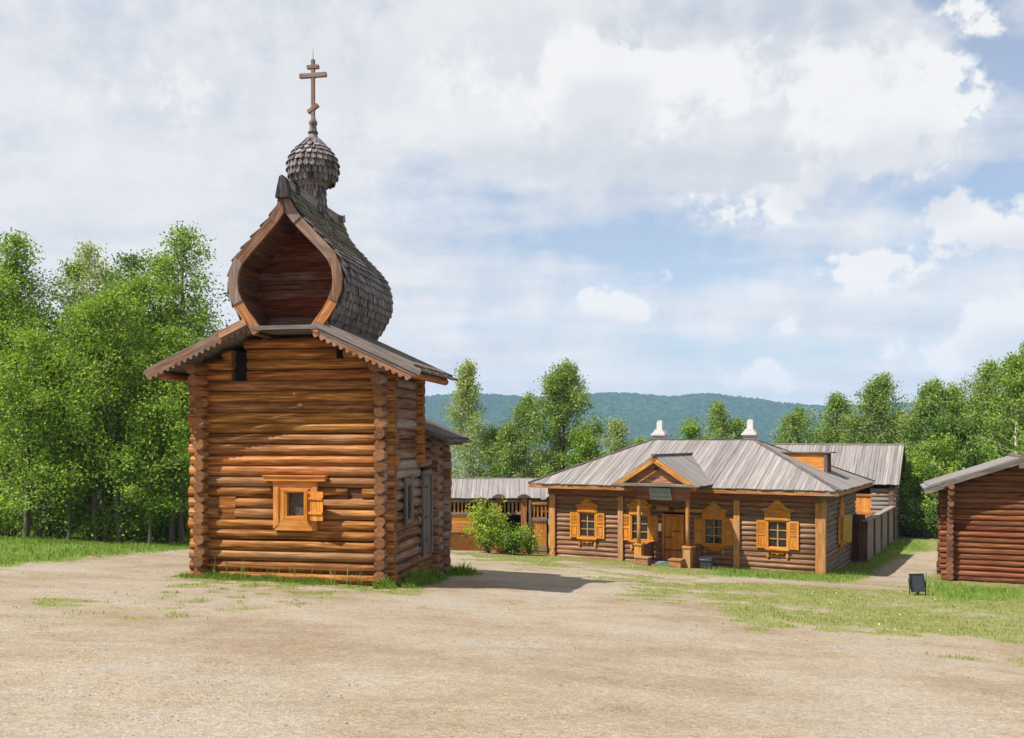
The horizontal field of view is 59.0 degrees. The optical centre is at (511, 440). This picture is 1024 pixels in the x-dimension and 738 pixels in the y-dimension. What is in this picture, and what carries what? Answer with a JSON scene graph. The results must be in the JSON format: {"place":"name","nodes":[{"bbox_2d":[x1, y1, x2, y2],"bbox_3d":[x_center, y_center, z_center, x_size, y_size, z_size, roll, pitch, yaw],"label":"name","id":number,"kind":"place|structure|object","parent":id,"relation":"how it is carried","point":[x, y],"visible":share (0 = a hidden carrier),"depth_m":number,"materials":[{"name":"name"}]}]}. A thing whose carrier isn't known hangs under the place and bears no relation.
{"place":"outdoors","nodes":[
{"label":"outdoors","id":0,"kind":"place"},
{"bbox_2d":[88,447,611,522],"bbox_3d":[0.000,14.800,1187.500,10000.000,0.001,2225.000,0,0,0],"label":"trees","id":1,"kind":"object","parent":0,"point":[453,458],"depth_m":712.37,"materials":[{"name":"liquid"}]},
{"bbox_2d":[0,523,1023,737],"bbox_3d":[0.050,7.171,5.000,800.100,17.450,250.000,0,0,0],"label":"ground","id":2,"kind":"structure","parent":0,"point":[396,676],"depth_m":12.68,"materials":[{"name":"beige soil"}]},
{"bbox_2d":[0,262,37,495],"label":"broadleaf tree","id":3,"kind":"object","parent":2,"relation":"on","point":[7,464],"visible":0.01,"depth_m":46.26,"materials":[{"name":"green plant"}]},
{"bbox_2d":[0,485,44,536],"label":"bush","id":4,"kind":"object","parent":2,"relation":"on","point":[13,531],"visible":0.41,"depth_m":39.47,"materials":[{"name":"green plant"}]},
{"bbox_2d":[3,482,56,526],"bbox_3d":[-27.657,2.800,49.781,5.865,4.117,6.501,0,0,-40],"label":"bush","id":5,"kind":"object","parent":2,"relation":"on","point":[23,493],"visible":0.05,"depth_m":48.51,"materials":[{"name":"green plant"}]},
{"bbox_2d":[0,227,75,511],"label":"broadleaf tree","id":6,"kind":"object","parent":2,"relation":"on","point":[13,307],"visible":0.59,"depth_m":43.59,"materials":[{"name":"green plant"}]},
{"bbox_2d":[5,497,99,538],"bbox_3d":[-19.802,3.311,39.564,3.878,1.961,2.894,0,0,0],"label":"bush","id":7,"kind":"object","parent":2,"relation":"on","point":[56,527],"visible":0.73,"depth_m":38.96,"materials":[{"name":"green plant"}]},
{"bbox_2d":[5,475,109,524],"bbox_3d":[-24.545,3.071,50.473,7.296,3.911,5.672,0,0,0],"label":"bush","id":8,"kind":"object","parent":2,"relation":"on","point":[46,502],"depth_m":48.86,"materials":[{"name":"green plant"}]},
{"bbox_2d":[32,257,95,523],"bbox_3d":[-23.057,-2.458,47.138,6.242,14.552,6.314,0,0,0],"label":"broadleaf tree","id":9,"kind":"object","parent":2,"relation":"on","point":[68,272],"visible":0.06,"depth_m":47.36,"materials":[{"name":"green plant"}]},
{"bbox_2d":[21,381,127,539],"bbox_3d":[-18.515,0.886,38.319,4.082,6.869,4.007,0,0,25],"label":"broadleaf tree","id":10,"kind":"object","parent":2,"relation":"on","point":[70,452],"visible":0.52,"depth_m":37.87,"materials":[{"name":"green plant"}]},
{"bbox_2d":[0,308,153,538],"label":"broadleaf tree","id":11,"kind":"object","parent":2,"relation":"on","point":[28,339],"visible":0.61,"depth_m":38.08,"materials":[{"name":"green plant"}]},
{"bbox_2d":[18,238,147,531],"bbox_3d":[-21.022,-2.720,45.403,6.755,15.033,6.944,0,0,19],"label":"broadleaf tree","id":12,"kind":"object","parent":2,"relation":"on","point":[89,261],"visible":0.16,"depth_m":45.34,"materials":[{"name":"green plant"}]},
{"bbox_2d":[50,491,141,540],"bbox_3d":[-17.728,3.249,39.303,3.681,2.202,2.889,0,0,0],"label":"bush","id":13,"kind":"object","parent":2,"relation":"on","point":[87,531],"visible":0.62,"depth_m":38.58,"materials":[{"name":"green plant"}]},
{"bbox_2d":[0,277,191,542],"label":"broadleaf tree","id":14,"kind":"object","parent":2,"relation":"on","point":[97,348],"visible":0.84,"depth_m":37.79,"materials":[{"name":"green plant"}]},
{"bbox_2d":[84,487,141,530],"bbox_3d":[-21.033,3.106,50.172,7.279,3.963,5.782,0,0,0],"label":"bush","id":15,"kind":"object","parent":2,"relation":"on","point":[110,500],"visible":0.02,"depth_m":48.89,"materials":[{"name":"green plant"}]},
{"bbox_2d":[73,248,170,510],"bbox_3d":[-19.266,-2.295,44.565,6.067,14.255,5.977,0,0,0],"label":"broadleaf tree","id":16,"kind":"object","parent":2,"relation":"on","point":[130,264],"visible":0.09,"depth_m":44.36,"materials":[{"name":"green plant"}]},
{"bbox_2d":[82,501,182,542],"bbox_3d":[-16.221,3.402,38.824,4.120,2.016,2.820,0,0,-16],"label":"bush","id":17,"kind":"object","parent":2,"relation":"on","point":[141,534],"visible":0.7,"depth_m":38.67,"materials":[{"name":"green plant"}]},
{"bbox_2d":[95,397,188,543],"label":"broadleaf tree","id":18,"kind":"object","parent":2,"relation":"on","point":[149,444],"visible":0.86,"depth_m":37.45,"materials":[{"name":"green plant"}]},
{"bbox_2d":[60,292,228,511],"bbox_3d":[-18.684,-1.567,49.308,8.946,13.485,8.799,0,0,34],"label":"broadleaf tree","id":19,"kind":"object","parent":2,"relation":"on","point":[202,319],"visible":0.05,"depth_m":48.80,"materials":[{"name":"green plant"}]},
{"bbox_2d":[95,314,203,543],"bbox_3d":[-14.247,-0.425,39.512,6.228,9.970,6.615,0,0,0],"label":"broadleaf tree","id":20,"kind":"object","parent":2,"relation":"on","point":[177,341],"visible":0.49,"depth_m":38.31,"materials":[{"name":"green plant"}]},
{"bbox_2d":[131,481,189,534],"bbox_3d":[-17.420,3.409,48.862,7.352,3.438,5.292,0,0,-11],"label":"bush","id":21,"kind":"object","parent":2,"relation":"on","point":[169,502],"visible":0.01,"depth_m":47.63,"materials":[{"name":"green plant"}]},
{"bbox_2d":[89,221,232,539],"bbox_3d":[-15.875,-2.728,41.517,7.549,14.846,7.044,0,0,22],"label":"broadleaf tree","id":22,"kind":"object","parent":2,"relation":"on","point":[166,290],"visible":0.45,"depth_m":40.98,"materials":[{"name":"green plant"}]},
{"bbox_2d":[141,501,191,542],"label":"bush","id":23,"kind":"object","parent":2,"relation":"on","point":[186,530],"visible":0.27,"depth_m":39.64,"materials":[{"name":"green plant"}]},
{"bbox_2d":[212,555,361,585],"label":"grass","id":24,"kind":"structure","parent":2,"relation":"on","point":[279,572],"depth_m":22.67,"materials":[{"name":"green plant"}]},
{"bbox_2d":[143,59,471,585],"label":"log chapel","id":25,"kind":"structure","parent":2,"relation":"on","point":[320,441],"depth_m":22.99,"materials":[{"name":"brown wood"}]},
{"bbox_2d":[262,475,327,530],"bbox_3d":[-5.456,1.567,22.783,1.680,1.385,0.491,0,0,10],"label":"window","id":26,"kind":"structure","parent":25,"relation":"in","point":[297,501],"depth_m":22.78,"materials":[{"name":"orange wood"}]},
{"bbox_2d":[404,477,413,524],"bbox_3d":[-2.774,1.600,24.158,0.120,1.240,0.690,0,0,10],"label":"window frame","id":27,"kind":"structure","parent":25,"relation":"in","point":[408,482],"depth_m":24.25,"materials":[{"name":"grey wood"}]},
{"bbox_2d":[421,470,432,555],"bbox_3d":[-2.448,2.045,25.965,0.120,2.410,1.060,0,0,10],"label":"door","id":28,"kind":"structure","parent":25,"relation":"in","point":[426,475],"depth_m":25.95,"materials":[{"name":"grey wood"}]},
{"bbox_2d":[172,560,483,588],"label":"grass","id":29,"kind":"structure","parent":2,"relation":"on","point":[423,577],"depth_m":22.94,"materials":[{"name":"green plant"}]},
{"bbox_2d":[439,358,499,480],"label":"birch tree","id":30,"kind":"object","parent":2,"relation":"on","point":[466,398],"visible":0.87,"depth_m":57.89,"materials":[{"name":"green plant"}]},
{"bbox_2d":[462,495,511,552],"bbox_3d":[-1.203,3.937,42.796,2.380,2.756,2.077,0,0,0],"label":"shrub","id":31,"kind":"object","parent":2,"relation":"on","point":[484,527],"visible":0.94,"depth_m":42.60,"materials":[{"name":"green plant"}]},
{"bbox_2d":[472,423,508,479],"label":"birch tree","id":32,"kind":"object","parent":2,"relation":"on","point":[492,431],"visible":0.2,"depth_m":59.56,"materials":[{"name":"green plant"}]},
{"bbox_2d":[448,478,548,553],"bbox_3d":[-4.657,3.955,46.250,14.302,4.090,4.800,0,0,0],"label":"roofed gallery","id":33,"kind":"object","parent":2,"relation":"on","point":[519,494],"visible":0.21,"depth_m":44.40,"materials":[{"name":"grey wood"}]},
{"bbox_2d":[469,390,555,477],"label":"birch tree","id":34,"kind":"object","parent":2,"relation":"on","point":[509,431],"visible":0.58,"depth_m":56.55,"materials":[{"name":"green plant"}]},
{"bbox_2d":[490,514,535,554],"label":"shrub","id":35,"kind":"object","parent":2,"relation":"on","point":[511,542],"visible":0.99,"depth_m":42.27,"materials":[{"name":"green plant"}]},
{"bbox_2d":[517,527,542,554],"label":"shrub","id":36,"kind":"object","parent":2,"relation":"on","point":[532,543],"visible":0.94,"depth_m":42.49,"materials":[{"name":"green plant"}]},
{"bbox_2d":[529,496,548,554],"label":"wicket gate","id":37,"kind":"structure","parent":2,"relation":"on","point":[540,523],"depth_m":43.76,"materials":[{"name":"orange wood"}]},
{"bbox_2d":[526,450,557,518],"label":"broadleaf tree","id":38,"kind":"object","parent":2,"relation":"on","point":[543,465],"visible":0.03,"depth_m":59.61,"materials":[{"name":"green plant"}]},
{"bbox_2d":[502,358,615,525],"bbox_3d":[3.074,0.279,56.069,7.462,11.057,6.337,0,0,0],"label":"broadleaf tree","id":39,"kind":"object","parent":2,"relation":"on","point":[562,380],"visible":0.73,"depth_m":55.43,"materials":[{"name":"green plant"}]},
{"bbox_2d":[560,421,610,469],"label":"broadleaf tree","id":40,"kind":"object","parent":2,"relation":"on","point":[586,446],"visible":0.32,"depth_m":53.58,"materials":[{"name":"green plant"}]},
{"bbox_2d":[597,416,633,455],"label":"birch tree","id":41,"kind":"object","parent":2,"relation":"on","point":[616,426],"visible":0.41,"depth_m":61.86,"materials":[{"name":"green plant"}]},
{"bbox_2d":[630,435,650,444],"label":"broadleaf tree","id":42,"kind":"object","parent":2,"relation":"on","point":[640,440],"visible":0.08,"depth_m":65.55,"materials":[{"name":"green plant"}]},
{"bbox_2d":[671,414,710,438],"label":"broadleaf tree","id":43,"kind":"object","parent":2,"relation":"on","point":[691,429],"visible":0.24,"depth_m":66.03,"materials":[{"name":"green plant"}]},
{"bbox_2d":[528,419,874,574],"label":"log house","id":44,"kind":"structure","parent":2,"relation":"on","point":[749,501],"depth_m":39.44,"materials":[{"name":"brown wood"}]},
{"bbox_2d":[570,497,604,546],"bbox_3d":[3.482,3.736,41.929,1.730,2.269,0.210,0,0,29],"label":"window","id":45,"kind":"structure","parent":44,"relation":"in","point":[586,524],"depth_m":41.93,"materials":[{"name":"orange wood"}]},
{"bbox_2d":[623,499,657,548],"bbox_3d":[5.741,3.723,40.662,1.730,2.295,0.210,0,0,29],"label":"window","id":46,"kind":"structure","parent":44,"relation":"in","point":[649,523],"depth_m":40.66,"materials":[{"name":"orange wood"}]},
{"bbox_2d":[658,523,661,530],"bbox_3d":[6.531,3.840,40.230,0.250,0.370,0.024,0,0,29],"label":"paper notice","id":47,"kind":"object","parent":44,"relation":"attached to","point":[659,526],"visible":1,"depth_m":40.20,"materials":[{"name":"white paper"}]},
{"bbox_2d":[649,487,671,499],"bbox_3d":[6.238,2.181,38.013,1.000,0.619,0.176,0,0,29],"label":"hanging sign","id":48,"kind":"object","parent":44,"relation":"hanging from","point":[660,493],"visible":1,"depth_m":37.95,"materials":[{"name":"grey paint"}]},
{"bbox_2d":[662,514,684,559],"bbox_3d":[7.114,4.275,39.943,1.000,2.070,0.160,0,0,29],"label":"door","id":49,"kind":"structure","parent":44,"relation":"in","point":[673,527],"depth_m":39.92,"materials":[{"name":"orange wood"}]},
{"bbox_2d":[694,501,732,553],"bbox_3d":[8.689,3.736,39.007,1.730,2.269,0.210,0,0,29],"label":"window","id":50,"kind":"structure","parent":44,"relation":"in","point":[715,532],"depth_m":39.02,"materials":[{"name":"orange wood"}]},
{"bbox_2d":[756,500,798,557],"bbox_3d":[11.043,3.658,37.686,1.730,2.425,0.210,0,0,29],"label":"window","id":51,"kind":"structure","parent":44,"relation":"in","point":[776,533],"depth_m":37.69,"materials":[{"name":"orange wood"}]},
{"bbox_2d":[838,496,851,551],"bbox_3d":[14.675,3.658,40.072,0.420,2.425,1.655,0,0,29],"label":"window","id":52,"kind":"structure","parent":44,"relation":"in","point":[844,521],"depth_m":40.48,"materials":[{"name":"orange wood"}]},
{"bbox_2d":[699,556,713,568],"bbox_3d":[8.077,5.057,37.608,0.540,0.450,0.509,0,0,24],"label":"waste bin","id":53,"kind":"object","parent":2,"relation":"on","point":[706,561],"visible":1,"depth_m":37.45,"materials":[{"name":"grey plastic"}]},
{"bbox_2d":[702,400,747,438],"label":"birch tree","id":54,"kind":"object","parent":2,"relation":"on","point":[718,421],"visible":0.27,"depth_m":69.89,"materials":[{"name":"green plant"}]},
{"bbox_2d":[767,404,819,443],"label":"birch tree","id":55,"kind":"object","parent":2,"relation":"on","point":[795,421],"visible":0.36,"depth_m":67.80,"materials":[{"name":"green plant"}]},
{"bbox_2d":[795,391,862,443],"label":"birch tree","id":56,"kind":"object","parent":2,"relation":"on","point":[836,405],"visible":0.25,"depth_m":65.51,"materials":[{"name":"green plant"}]},
{"bbox_2d":[769,443,906,540],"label":"plank roofed shed","id":57,"kind":"structure","parent":2,"relation":"on","point":[879,464],"depth_m":53.16,"materials":[{"name":"grey wood"}]},
{"bbox_2d":[811,409,870,443],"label":"birch tree","id":58,"kind":"object","parent":2,"relation":"on","point":[843,427],"visible":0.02,"depth_m":75.62,"materials":[{"name":"green plant"}]},
{"bbox_2d":[828,371,911,452],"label":"birch tree","id":59,"kind":"object","parent":2,"relation":"on","point":[876,397],"visible":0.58,"depth_m":63.20,"materials":[{"name":"green plant"}]},
{"bbox_2d":[861,506,895,561],"bbox_3d":[19.057,4.897,46.858,0.300,2.390,10.850,0,0,29],"label":"board fence","id":60,"kind":"object","parent":2,"relation":"on","point":[879,531],"visible":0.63,"depth_m":46.05,"materials":[{"name":"grey wood"}]},
{"bbox_2d":[853,514,864,561],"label":"plank gate","id":61,"kind":"structure","parent":60,"relation":"attached to","point":[857,539],"depth_m":42.48,"materials":[{"name":"red wood"}]},
{"bbox_2d":[850,403,922,460],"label":"birch tree","id":62,"kind":"object","parent":2,"relation":"on","point":[887,432],"visible":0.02,"depth_m":69.35,"materials":[{"name":"green plant"}]},
{"bbox_2d":[897,496,936,536],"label":"bush","id":63,"kind":"object","parent":2,"relation":"on","point":[908,520],"visible":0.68,"depth_m":53.16,"materials":[{"name":"green plant"}]},
{"bbox_2d":[908,572,926,594],"bbox_3d":[12.407,4.430,27.842,0.566,0.784,0.410,0,0,-8],"label":"floodlight","id":64,"kind":"object","parent":2,"relation":"on","point":[917,583],"visible":0.89,"depth_m":27.72,"materials":[{"name":"plastic"}]},
{"bbox_2d":[910,500,938,538],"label":"bush","id":65,"kind":"object","parent":2,"relation":"on","point":[933,516],"visible":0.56,"depth_m":52.34,"materials":[{"name":"green plant"}]},
{"bbox_2d":[889,379,961,472],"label":"birch tree","id":66,"kind":"object","parent":2,"relation":"on","point":[927,400],"visible":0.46,"depth_m":59.69,"materials":[{"name":"green plant"}]},
{"bbox_2d":[885,432,971,534],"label":"birch tree","id":67,"kind":"object","parent":2,"relation":"on","point":[916,472],"visible":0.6,"depth_m":53.95,"materials":[{"name":"green plant"}]},
{"bbox_2d":[908,376,977,464],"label":"birch tree","id":68,"kind":"object","parent":2,"relation":"on","point":[949,403],"visible":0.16,"depth_m":61.80,"materials":[{"name":"green plant"}]},
{"bbox_2d":[907,403,1012,500],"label":"birch tree","id":69,"kind":"object","parent":2,"relation":"on","point":[946,424],"visible":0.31,"depth_m":57.65,"materials":[{"name":"green plant"}]},
{"bbox_2d":[940,397,988,438],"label":"birch tree","id":70,"kind":"object","parent":2,"relation":"on","point":[962,410],"depth_m":69.12,"materials":[{"name":"green plant"}]},
{"bbox_2d":[920,453,1023,583],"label":"log barn","id":71,"kind":"structure","parent":2,"relation":"on","point":[980,512],"depth_m":35.34,"materials":[{"name":"brown wood"}]},
{"bbox_2d":[948,355,1021,468],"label":"birch tree","id":72,"kind":"object","parent":2,"relation":"on","point":[983,388],"visible":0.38,"depth_m":57.75,"materials":[{"name":"green plant"}]},
{"bbox_2d":[966,341,1023,462],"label":"birch tree","id":73,"kind":"object","parent":2,"relation":"on","point":[1012,380],"visible":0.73,"depth_m":53.87,"materials":[{"name":"green plant"}]},
{"bbox_2d":[0,540,1023,664],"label":"grass","id":74,"kind":"structure","parent":0,"point":[845,603],"depth_m":23.23,"materials":[{"name":"green plant"}]},
{"bbox_2d":[0,526,1023,601],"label":"grass","id":75,"kind":"structure","parent":0,"point":[29,538],"depth_m":33.67,"materials":[{"name":"green plant"}]},
{"bbox_2d":[0,0,1023,405],"label":"sky","id":76,"kind":"structure","parent":0,"point":[795,201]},
{"bbox_2d":[424,392,996,446],"bbox_3d":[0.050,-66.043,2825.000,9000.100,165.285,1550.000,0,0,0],"label":"hills","id":77,"kind":"structure","parent":0,"point":[643,413],"depth_m":2367.44,"materials":[{"name":"green plant"}]},
{"bbox_2d":[541,558,987,630],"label":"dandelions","id":78,"kind":"object","parent":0,"point":[831,602],"visible":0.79,"depth_m":25.77,"materials":[{"name":"yellow plant"}]}
]}

